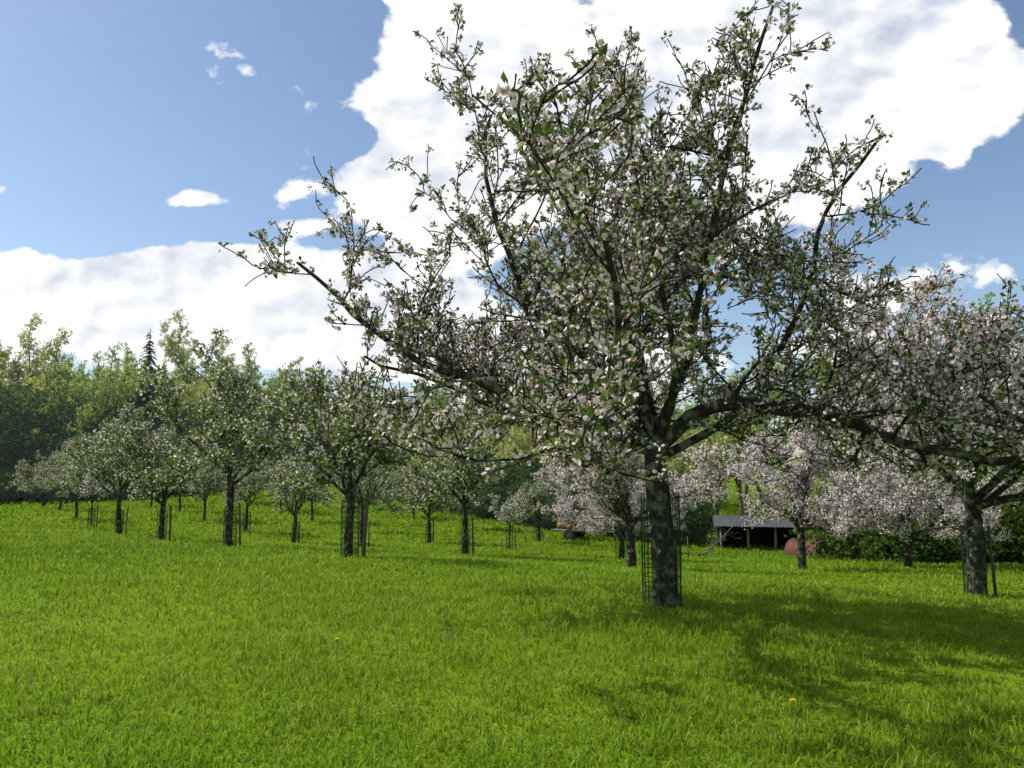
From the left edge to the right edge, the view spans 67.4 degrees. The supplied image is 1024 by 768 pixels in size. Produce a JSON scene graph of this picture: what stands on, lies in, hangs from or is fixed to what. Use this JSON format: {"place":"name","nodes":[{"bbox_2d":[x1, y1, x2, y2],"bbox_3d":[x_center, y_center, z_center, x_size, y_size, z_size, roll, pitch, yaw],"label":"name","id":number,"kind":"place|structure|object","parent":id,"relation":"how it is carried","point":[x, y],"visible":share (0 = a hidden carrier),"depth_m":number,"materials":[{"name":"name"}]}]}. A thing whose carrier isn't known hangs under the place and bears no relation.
{"place":"outdoors","nodes":[
{"label":"outdoors","id":0,"kind":"place"},
{"bbox_2d":[0,436,1023,767],"bbox_3d":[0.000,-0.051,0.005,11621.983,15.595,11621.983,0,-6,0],"label":"ground","id":1,"kind":"structure","parent":0,"point":[578,714],"depth_m":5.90,"materials":[{"name":"green plant"}]},
{"bbox_2d":[0,467,23,502],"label":"hedge bush","id":2,"kind":"object","parent":1,"relation":"on","point":[14,494],"visible":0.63,"depth_m":71.56,"materials":[{"name":"green plant"}]},
{"bbox_2d":[0,415,49,478],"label":"hedge bush","id":3,"kind":"object","parent":1,"relation":"on","point":[6,445],"visible":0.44,"depth_m":74.61,"materials":[{"name":"green plant"}]},
{"bbox_2d":[0,414,59,459],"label":"tree","id":4,"kind":"object","parent":1,"relation":"on","point":[10,426],"visible":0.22,"depth_m":76.26,"materials":[{"name":"green plant"}]},
{"bbox_2d":[0,384,72,443],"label":"hedge bush","id":5,"kind":"object","parent":1,"relation":"on","point":[11,401],"visible":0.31,"depth_m":79.85,"materials":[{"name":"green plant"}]},
{"bbox_2d":[0,436,72,473],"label":"hedge bush","id":6,"kind":"object","parent":1,"relation":"on","point":[16,458],"visible":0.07,"depth_m":74.78,"materials":[{"name":"green plant"}]},
{"bbox_2d":[0,327,75,404],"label":"woodland tree","id":7,"kind":"object","parent":1,"relation":"on","point":[47,383],"visible":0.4,"depth_m":89.59,"materials":[{"name":"green plant"}]},
{"bbox_2d":[0,312,79,399],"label":"woodland tree","id":8,"kind":"object","parent":1,"relation":"on","point":[18,371],"visible":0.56,"depth_m":94.64,"materials":[{"name":"green plant"}]},
{"bbox_2d":[0,398,87,446],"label":"hedge bush","id":9,"kind":"object","parent":1,"relation":"on","point":[72,405],"visible":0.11,"depth_m":80.18,"materials":[{"name":"green plant"}]},
{"bbox_2d":[4,449,84,506],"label":"apple tree","id":10,"kind":"object","parent":1,"relation":"on","point":[25,477],"visible":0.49,"depth_m":59.59,"materials":[{"name":"green plant"}]},
{"bbox_2d":[23,476,68,502],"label":"hedge bush","id":11,"kind":"object","parent":1,"relation":"on","point":[36,491],"visible":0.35,"depth_m":71.91,"materials":[{"name":"green plant"}]},
{"bbox_2d":[1,406,98,451],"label":"hedge bush","id":12,"kind":"object","parent":1,"relation":"on","point":[24,418],"visible":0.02,"depth_m":79.05,"materials":[{"name":"green plant"}]},
{"bbox_2d":[33,438,79,509],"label":"apple tree","id":13,"kind":"object","parent":1,"relation":"on","point":[46,473],"visible":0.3,"depth_m":54.12,"materials":[{"name":"green plant"}]},
{"bbox_2d":[15,475,105,500],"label":"hedge bush","id":14,"kind":"object","parent":1,"relation":"on","point":[71,496],"visible":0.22,"depth_m":72.91,"materials":[{"name":"green plant"}]},
{"bbox_2d":[25,436,104,518],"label":"apple tree","id":15,"kind":"object","parent":1,"relation":"on","point":[78,463],"visible":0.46,"depth_m":47.08,"materials":[{"name":"green plant"}]},
{"bbox_2d":[64,366,108,411],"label":"woodland tree","id":16,"kind":"object","parent":1,"relation":"on","point":[82,376],"visible":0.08,"depth_m":86.60,"materials":[{"name":"green plant"}]},
{"bbox_2d":[36,346,142,444],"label":"woodland tree","id":17,"kind":"object","parent":1,"relation":"on","point":[107,403],"visible":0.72,"depth_m":81.47,"materials":[{"name":"green plant"}]},
{"bbox_2d":[28,389,160,453],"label":"hedge bush","id":18,"kind":"object","parent":1,"relation":"on","point":[75,398],"visible":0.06,"depth_m":84.03,"materials":[{"name":"green plant"}]},
{"bbox_2d":[60,457,131,526],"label":"apple tree","id":19,"kind":"object","parent":1,"relation":"on","point":[87,484],"visible":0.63,"depth_m":40.98,"materials":[{"name":"green plant"}]},
{"bbox_2d":[35,407,164,463],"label":"hedge bush","id":20,"kind":"object","parent":1,"relation":"on","point":[62,436],"visible":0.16,"depth_m":79.67,"materials":[{"name":"green plant"}]},
{"bbox_2d":[63,353,145,417],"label":"woodland tree","id":21,"kind":"object","parent":1,"relation":"on","point":[80,385],"visible":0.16,"depth_m":86.27,"materials":[{"name":"green plant"}]},
{"bbox_2d":[48,362,163,400],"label":"woodland tree","id":22,"kind":"object","parent":1,"relation":"on","point":[74,376],"visible":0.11,"depth_m":88.82,"materials":[{"name":"green plant"}]},
{"bbox_2d":[49,391,168,447],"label":"hedge bush","id":23,"kind":"object","parent":1,"relation":"on","point":[98,429],"visible":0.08,"depth_m":81.58,"materials":[{"name":"green plant"}]},
{"bbox_2d":[76,351,146,405],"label":"woodland tree","id":24,"kind":"object","parent":1,"relation":"on","point":[98,368],"visible":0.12,"depth_m":99.03,"materials":[{"name":"green plant"}]},
{"bbox_2d":[55,400,176,534],"bbox_3d":[-17.995,3.923,34.815,3.872,6.401,5.587,13,-14,-65],"label":"apple tree","id":25,"kind":"object","parent":1,"relation":"on","point":[112,466],"visible":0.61,"depth_m":34.52,"materials":[{"name":"green plant"}]},
{"bbox_2d":[94,470,148,498],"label":"hedge bush","id":26,"kind":"object","parent":1,"relation":"on","point":[124,493],"visible":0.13,"depth_m":75.70,"materials":[{"name":"green plant"}]},
{"bbox_2d":[128,328,161,441],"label":"conifer","id":27,"kind":"object","parent":1,"relation":"on","point":[150,358],"visible":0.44,"depth_m":84.26,"materials":[{"name":"green plant"}]},
{"bbox_2d":[113,342,189,386],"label":"woodland tree","id":28,"kind":"object","parent":1,"relation":"on","point":[135,364],"visible":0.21,"depth_m":106.31,"materials":[{"name":"green plant"}]},
{"bbox_2d":[90,417,217,538],"bbox_3d":[-13.124,3.634,28.304,4.656,4.848,3.626,4,-7,-33],"label":"apple tree","id":29,"kind":"object","parent":1,"relation":"on","point":[140,448],"visible":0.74,"depth_m":27.74,"materials":[{"name":"green plant"}]},
{"bbox_2d":[135,384,209,426],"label":"woodland tree","id":30,"kind":"object","parent":1,"relation":"on","point":[172,409],"visible":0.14,"depth_m":89.28,"materials":[{"name":"green plant"}]},
{"bbox_2d":[161,402,211,428],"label":"tree","id":31,"kind":"object","parent":1,"relation":"on","point":[185,414],"visible":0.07,"depth_m":89.65,"materials":[{"name":"green plant"}]},
{"bbox_2d":[161,401,212,434],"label":"woodland tree","id":32,"kind":"object","parent":1,"relation":"on","point":[193,420],"visible":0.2,"depth_m":88.15,"materials":[{"name":"green plant"}]},
{"bbox_2d":[169,442,206,510],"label":"apple tree","id":33,"kind":"object","parent":1,"relation":"on","point":[183,485],"visible":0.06,"depth_m":59.39,"materials":[{"name":"green plant"}]},
{"bbox_2d":[146,425,241,460],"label":"hedge bush","id":34,"kind":"object","parent":1,"relation":"on","point":[177,432],"visible":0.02,"depth_m":85.45,"materials":[{"name":"green plant"}]},
{"bbox_2d":[157,309,253,399],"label":"woodland tree","id":35,"kind":"object","parent":1,"relation":"on","point":[174,345],"visible":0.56,"depth_m":119.69,"materials":[{"name":"green plant"}]},
{"bbox_2d":[169,364,245,407],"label":"woodland tree","id":36,"kind":"object","parent":1,"relation":"on","point":[199,391],"visible":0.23,"depth_m":110.37,"materials":[{"name":"green plant"}]},
{"bbox_2d":[181,463,235,519],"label":"apple tree","id":37,"kind":"object","parent":1,"relation":"on","point":[211,477],"visible":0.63,"depth_m":52.49,"materials":[{"name":"green plant"}]},
{"bbox_2d":[178,419,243,455],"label":"tree","id":38,"kind":"object","parent":1,"relation":"on","point":[196,423],"visible":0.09,"depth_m":86.22,"materials":[{"name":"green plant"}]},
{"bbox_2d":[223,506,237,545],"bbox_3d":[-7.854,3.993,21.399,0.355,1.150,0.355,5,-8,-39],"label":"tree guard","id":39,"kind":"object","parent":1,"relation":"on","point":[235,523],"visible":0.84,"depth_m":21.32,"materials":[{"name":"grey metal"}]},
{"bbox_2d":[135,328,336,546],"bbox_3d":[-7.696,1.594,21.593,5.743,6.540,3.931,-2,-6,16],"label":"apple tree","id":40,"kind":"object","parent":1,"relation":"on","point":[225,430],"visible":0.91,"depth_m":21.37,"materials":[{"name":"green plant"}]},
{"bbox_2d":[219,449,276,531],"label":"apple tree","id":41,"kind":"object","parent":1,"relation":"on","point":[242,485],"visible":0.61,"depth_m":45.65,"materials":[{"name":"green plant"}]},
{"bbox_2d":[221,342,319,426],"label":"woodland tree","id":42,"kind":"object","parent":1,"relation":"on","point":[257,377],"visible":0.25,"depth_m":93.46,"materials":[{"name":"green plant"}]},
{"bbox_2d":[254,356,311,412],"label":"woodland tree","id":43,"kind":"object","parent":1,"relation":"on","point":[279,383],"visible":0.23,"depth_m":102.73,"materials":[{"name":"green plant"}]},
{"bbox_2d":[265,453,338,543],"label":"apple tree","id":44,"kind":"object","parent":1,"relation":"on","point":[280,475],"visible":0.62,"depth_m":39.28,"materials":[{"name":"green plant"}]},
{"bbox_2d":[238,361,439,559],"bbox_3d":[-3.127,1.581,15.393,4.039,4.200,3.138,-5,-8,42],"label":"apple tree","id":45,"kind":"object","parent":1,"relation":"on","point":[339,429],"visible":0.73,"depth_m":15.16,"materials":[{"name":"green plant"}]},
{"bbox_2d":[340,500,359,558],"bbox_3d":[-3.140,2.828,14.885,0.355,1.150,0.355,6,-8,-43],"label":"tree guard","id":46,"kind":"object","parent":1,"relation":"on","point":[357,512],"visible":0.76,"depth_m":14.84,"materials":[{"name":"grey metal"}]},
{"bbox_2d":[315,432,403,545],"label":"apple tree","id":47,"kind":"object","parent":1,"relation":"on","point":[368,481],"visible":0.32,"depth_m":32.55,"materials":[{"name":"green plant"}]},
{"bbox_2d":[362,490,368,557],"bbox_3d":[-2.829,2.871,14.765,0.068,1.640,0.143,-13,-14,65],"label":"stake","id":48,"kind":"object","parent":1,"relation":"on","point":[365,524],"visible":0.82,"depth_m":14.77,"materials":[{"name":"brown wood"}]},
{"bbox_2d":[332,469,400,530],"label":"apple tree","id":49,"kind":"object","parent":1,"relation":"on","point":[382,491],"visible":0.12,"depth_m":50.29,"materials":[{"name":"green plant"}]},
{"bbox_2d":[390,469,424,517],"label":"apple tree","id":50,"kind":"object","parent":1,"relation":"on","point":[401,481],"visible":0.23,"depth_m":61.66,"materials":[{"name":"green plant"}]},
{"bbox_2d":[376,377,470,434],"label":"woodland tree","id":51,"kind":"object","parent":1,"relation":"on","point":[444,392],"visible":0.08,"depth_m":95.62,"materials":[{"name":"green plant"}]},
{"bbox_2d":[397,377,451,466],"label":"woodland tree","id":52,"kind":"object","parent":1,"relation":"on","point":[426,415],"visible":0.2,"depth_m":79.42,"materials":[{"name":"green plant"}]},
{"bbox_2d":[384,441,472,543],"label":"apple tree","id":53,"kind":"object","parent":1,"relation":"on","point":[421,490],"visible":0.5,"depth_m":43.79,"materials":[{"name":"green plant"}]},
{"bbox_2d":[397,437,475,473],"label":"woodland tree","id":54,"kind":"object","parent":1,"relation":"on","point":[419,458],"visible":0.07,"depth_m":76.84,"materials":[{"name":"green plant"}]},
{"bbox_2d":[396,384,517,553],"bbox_3d":[-2.441,2.828,26.174,4.444,6.614,4.736,-6,-8,44],"label":"apple tree","id":55,"kind":"object","parent":1,"relation":"on","point":[459,478],"visible":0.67,"depth_m":25.92,"materials":[{"name":"white plant"}]},
{"bbox_2d":[452,473,506,510],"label":"apple tree","id":56,"kind":"object","parent":1,"relation":"on","point":[480,492],"visible":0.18,"depth_m":55.18,"materials":[{"name":"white plant"}]},
{"bbox_2d":[433,392,529,445],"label":"woodland tree","id":57,"kind":"object","parent":1,"relation":"on","point":[462,420],"visible":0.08,"depth_m":86.38,"materials":[{"name":"green plant"}]},
{"bbox_2d":[454,477,513,518],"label":"tree","id":58,"kind":"object","parent":1,"relation":"on","point":[503,488],"visible":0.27,"depth_m":63.19,"materials":[{"name":"green plant"}]},
{"bbox_2d":[468,482,508,517],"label":"hedge bush","id":59,"kind":"object","parent":1,"relation":"on","point":[473,511],"visible":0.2,"depth_m":63.82,"materials":[{"name":"green plant"}]},
{"bbox_2d":[473,438,517,463],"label":"woodland tree","id":60,"kind":"object","parent":1,"relation":"on","point":[501,453],"visible":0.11,"depth_m":73.35,"materials":[{"name":"green plant"}]},
{"bbox_2d":[475,413,539,463],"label":"woodland tree","id":61,"kind":"object","parent":1,"relation":"on","point":[523,435],"visible":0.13,"depth_m":81.77,"materials":[{"name":"green plant"}]},
{"bbox_2d":[473,457,553,510],"bbox_3d":[0.187,9.110,66.859,9.068,5.582,6.929,1,-6,-11],"label":"hedge bush","id":62,"kind":"object","parent":1,"relation":"on","point":[508,474],"visible":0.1,"depth_m":64.73,"materials":[{"name":"green plant"}]},
{"bbox_2d":[488,487,542,548],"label":"apple tree","id":63,"kind":"object","parent":1,"relation":"on","point":[511,516],"visible":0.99,"depth_m":37.34,"materials":[{"name":"white plant"}]},
{"bbox_2d":[498,420,561,475],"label":"woodland tree","id":64,"kind":"object","parent":1,"relation":"on","point":[523,445],"visible":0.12,"depth_m":65.56,"materials":[{"name":"green plant"}]},
{"bbox_2d":[504,487,559,526],"bbox_3d":[1.839,9.600,59.688,4.747,3.507,5.153,4,-7,-32],"label":"hedge bush","id":65,"kind":"object","parent":1,"relation":"on","point":[528,518],"visible":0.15,"depth_m":59.15,"materials":[{"name":"green plant"}]},
{"bbox_2d":[508,475,572,540],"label":"apple tree","id":66,"kind":"object","parent":1,"relation":"on","point":[533,495],"visible":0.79,"depth_m":47.79,"materials":[{"name":"white plant"}]},
{"bbox_2d":[502,458,578,519],"bbox_3d":[2.512,8.917,64.222,7.209,5.808,9.435,2,-6,-20],"label":"hedge bush","id":67,"kind":"object","parent":1,"relation":"on","point":[524,475],"visible":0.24,"depth_m":63.75,"materials":[{"name":"green plant"}]},
{"bbox_2d":[529,496,581,529],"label":"hedge bush","id":68,"kind":"object","parent":1,"relation":"on","point":[546,523],"visible":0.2,"depth_m":56.85,"materials":[{"name":"green plant"}]},
{"bbox_2d":[551,516,614,540],"bbox_3d":[4.832,9.597,51.012,4.250,1.489,2.190,-3,-7,25],"label":"trailer with hives","id":69,"kind":"object","parent":1,"relation":"on","point":[570,532],"visible":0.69,"depth_m":50.86,"materials":[{"name":"metal"}]},
{"bbox_2d":[562,489,608,535],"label":"tree","id":70,"kind":"object","parent":1,"relation":"on","point":[574,507],"visible":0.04,"depth_m":53.66,"materials":[{"name":"green plant"}]},
{"bbox_2d":[540,457,671,558],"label":"apple tree","id":71,"kind":"object","parent":1,"relation":"on","point":[592,522],"visible":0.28,"depth_m":30.24,"materials":[{"name":"white plant"}]},
{"bbox_2d":[218,0,1023,607],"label":"apple tree","id":72,"kind":"object","parent":1,"relation":"on","point":[604,326],"visible":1,"depth_m":7.81,"materials":[{"name":"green plant"}]},
{"bbox_2d":[530,382,751,568],"bbox_3d":[3.032,2.439,20.188,5.022,5.184,4.956,0,-6,-3],"label":"apple tree","id":73,"kind":"object","parent":1,"relation":"on","point":[613,502],"visible":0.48,"depth_m":19.47,"materials":[{"name":"white plant"}]},
{"bbox_2d":[590,491,691,535],"bbox_3d":[6.499,7.198,43.438,6.086,4.942,5.656,2,-7,-17],"label":"bush","id":74,"kind":"object","parent":1,"relation":"on","point":[638,527],"visible":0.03,"depth_m":42.34,"materials":[{"name":"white plant"}]},
{"bbox_2d":[641,493,681,608],"bbox_3d":[1.623,1.793,8.358,0.424,1.200,0.425,0,-6,0],"label":"tree guard","id":75,"kind":"object","parent":1,"relation":"on","point":[677,518],"visible":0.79,"depth_m":8.24,"materials":[{"name":"grey metal"}]},
{"bbox_2d":[634,512,694,544],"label":"hedge bush","id":76,"kind":"object","parent":1,"relation":"on","point":[683,533],"visible":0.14,"depth_m":49.18,"materials":[{"name":"green plant"}]},
{"bbox_2d":[614,472,719,540],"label":"apple tree","id":77,"kind":"object","parent":1,"relation":"on","point":[708,503],"visible":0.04,"depth_m":51.70,"materials":[{"name":"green plant"}]},
{"bbox_2d":[637,490,716,541],"bbox_3d":[10.989,8.917,51.619,5.972,4.064,5.501,0,-6,1],"label":"hedge bush","id":78,"kind":"object","parent":1,"relation":"on","point":[707,526],"visible":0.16,"depth_m":50.48,"materials":[{"name":"green plant"}]},
{"bbox_2d":[634,370,739,473],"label":"woodland tree","id":79,"kind":"object","parent":1,"relation":"on","point":[677,410],"visible":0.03,"depth_m":79.11,"materials":[{"name":"green plant"}]},
{"bbox_2d":[640,423,737,486],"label":"tree","id":80,"kind":"object","parent":1,"relation":"on","point":[685,451],"visible":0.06,"depth_m":66.28,"materials":[{"name":"green plant"}]},
{"bbox_2d":[670,370,746,509],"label":"woodland tree","id":81,"kind":"object","parent":1,"relation":"on","point":[715,415],"visible":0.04,"depth_m":72.63,"materials":[{"name":"green plant"}]},
{"bbox_2d":[698,511,746,555],"bbox_3d":[10.782,7.771,40.367,3.107,2.316,1.896,3,-7,-26],"label":"fallen branch","id":82,"kind":"object","parent":1,"relation":"on","point":[711,547],"visible":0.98,"depth_m":40.11,"materials":[{"name":"grey wood"}]},
{"bbox_2d":[674,433,771,530],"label":"tree","id":83,"kind":"object","parent":1,"relation":"on","point":[677,464],"visible":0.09,"depth_m":59.21,"materials":[{"name":"green plant"}]},
{"bbox_2d":[678,329,795,515],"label":"woodland tree","id":84,"kind":"object","parent":1,"relation":"on","point":[774,394],"visible":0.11,"depth_m":68.04,"materials":[{"name":"green plant"}]},
{"bbox_2d":[676,383,809,515],"bbox_3d":[17.756,5.646,58.374,9.261,11.676,11.672,-3,-7,29],"label":"woodland tree","id":85,"kind":"object","parent":1,"relation":"on","point":[720,440],"visible":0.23,"depth_m":56.99,"materials":[{"name":"green plant"}]},
{"bbox_2d":[711,515,806,549],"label":"shed","id":86,"kind":"structure","parent":1,"relation":"on","point":[773,532],"depth_m":49.17,"materials":[{"name":"grey wood"}]},
{"bbox_2d":[783,538,827,556],"bbox_3d":[16.704,9.232,43.272,1.840,0.970,2.200,5,-8,-38],"label":"pig ark","id":87,"kind":"object","parent":1,"relation":"on","point":[791,547],"visible":0.32,"depth_m":43.07,"materials":[{"name":"pink"}]},
{"bbox_2d":[727,407,908,569],"bbox_3d":[9.662,3.330,24.171,5.359,5.588,5.482,-2,-6,19],"label":"apple tree","id":88,"kind":"object","parent":1,"relation":"on","point":[839,519],"visible":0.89,"depth_m":23.92,"materials":[{"name":"white plant"}]},
{"bbox_2d":[776,310,899,481],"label":"woodland tree","id":89,"kind":"object","parent":1,"relation":"on","point":[806,431],"visible":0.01,"depth_m":66.23,"materials":[{"name":"green plant"}]},
{"bbox_2d":[784,513,903,559],"bbox_3d":[18.019,7.883,39.283,7.258,3.107,5.710,-5,-8,37],"label":"hedge bush","id":90,"kind":"object","parent":1,"relation":"on","point":[832,543],"visible":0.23,"depth_m":38.55,"materials":[{"name":"green plant"}]},
{"bbox_2d":[784,263,1023,594],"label":"apple tree","id":91,"kind":"object","parent":1,"relation":"on","point":[975,503],"visible":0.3,"depth_m":12.80,"materials":[{"name":"white plant"}]},
{"bbox_2d":[801,298,1022,557],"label":"woodland tree","id":92,"kind":"object","parent":1,"relation":"on","point":[825,362],"visible":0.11,"depth_m":40.66,"materials":[{"name":"green plant"}]},
{"bbox_2d":[854,493,987,563],"bbox_3d":[18.775,6.689,35.288,5.751,3.913,5.297,-3,-7,23],"label":"hedge bush","id":93,"kind":"object","parent":1,"relation":"on","point":[920,546],"visible":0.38,"depth_m":34.37,"materials":[{"name":"green plant"}]},
{"bbox_2d":[821,437,1023,568],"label":"apple tree","id":94,"kind":"object","parent":1,"relation":"on","point":[923,512],"visible":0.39,"depth_m":28.64,"materials":[{"name":"white plant"}]},
{"bbox_2d":[853,461,1023,554],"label":"apple tree","id":95,"kind":"object","parent":1,"relation":"on","point":[979,476],"visible":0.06,"depth_m":37.61,"materials":[{"name":"green plant"}]},
{"bbox_2d":[875,273,1023,451],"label":"apple tree","id":96,"kind":"object","parent":1,"relation":"on","point":[996,317],"visible":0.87,"depth_m":7.37,"materials":[{"name":"white plant"}]},
{"bbox_2d":[960,526,987,596],"bbox_3d":[7.851,3.010,13.056,0.355,1.150,0.355,5,-8,-38],"label":"tree guard","id":97,"kind":"object","parent":1,"relation":"on","point":[965,551],"visible":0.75,"depth_m":12.95,"materials":[{"name":"grey metal"}]},
{"bbox_2d":[926,511,1023,564],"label":"hedge bush","id":98,"kind":"object","parent":1,"relation":"on","point":[999,550],"visible":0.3,"depth_m":33.00,"materials":[{"name":"green plant"}]},
{"bbox_2d":[943,488,1023,564],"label":"hedge bush","id":99,"kind":"object","parent":1,"relation":"on","point":[1019,521],"visible":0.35,"depth_m":32.70,"materials":[{"name":"green plant"}]},
{"bbox_2d":[987,526,996,596],"bbox_3d":[8.128,3.132,12.978,0.144,1.450,0.063,2,-6,-18],"label":"stake","id":100,"kind":"object","parent":1,"relation":"on","point":[992,561],"visible":0.82,"depth_m":12.97,"materials":[{"name":"brown wood"}]},
{"bbox_2d":[968,279,1023,384],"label":"woodland tree","id":101,"kind":"object","parent":1,"relation":"on","point":[991,294],"visible":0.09,"depth_m":44.20,"materials":[{"name":"green plant"}]},
{"bbox_2d":[0,0,1023,463],"label":"sky","id":102,"kind":"structure","parent":0,"point":[138,138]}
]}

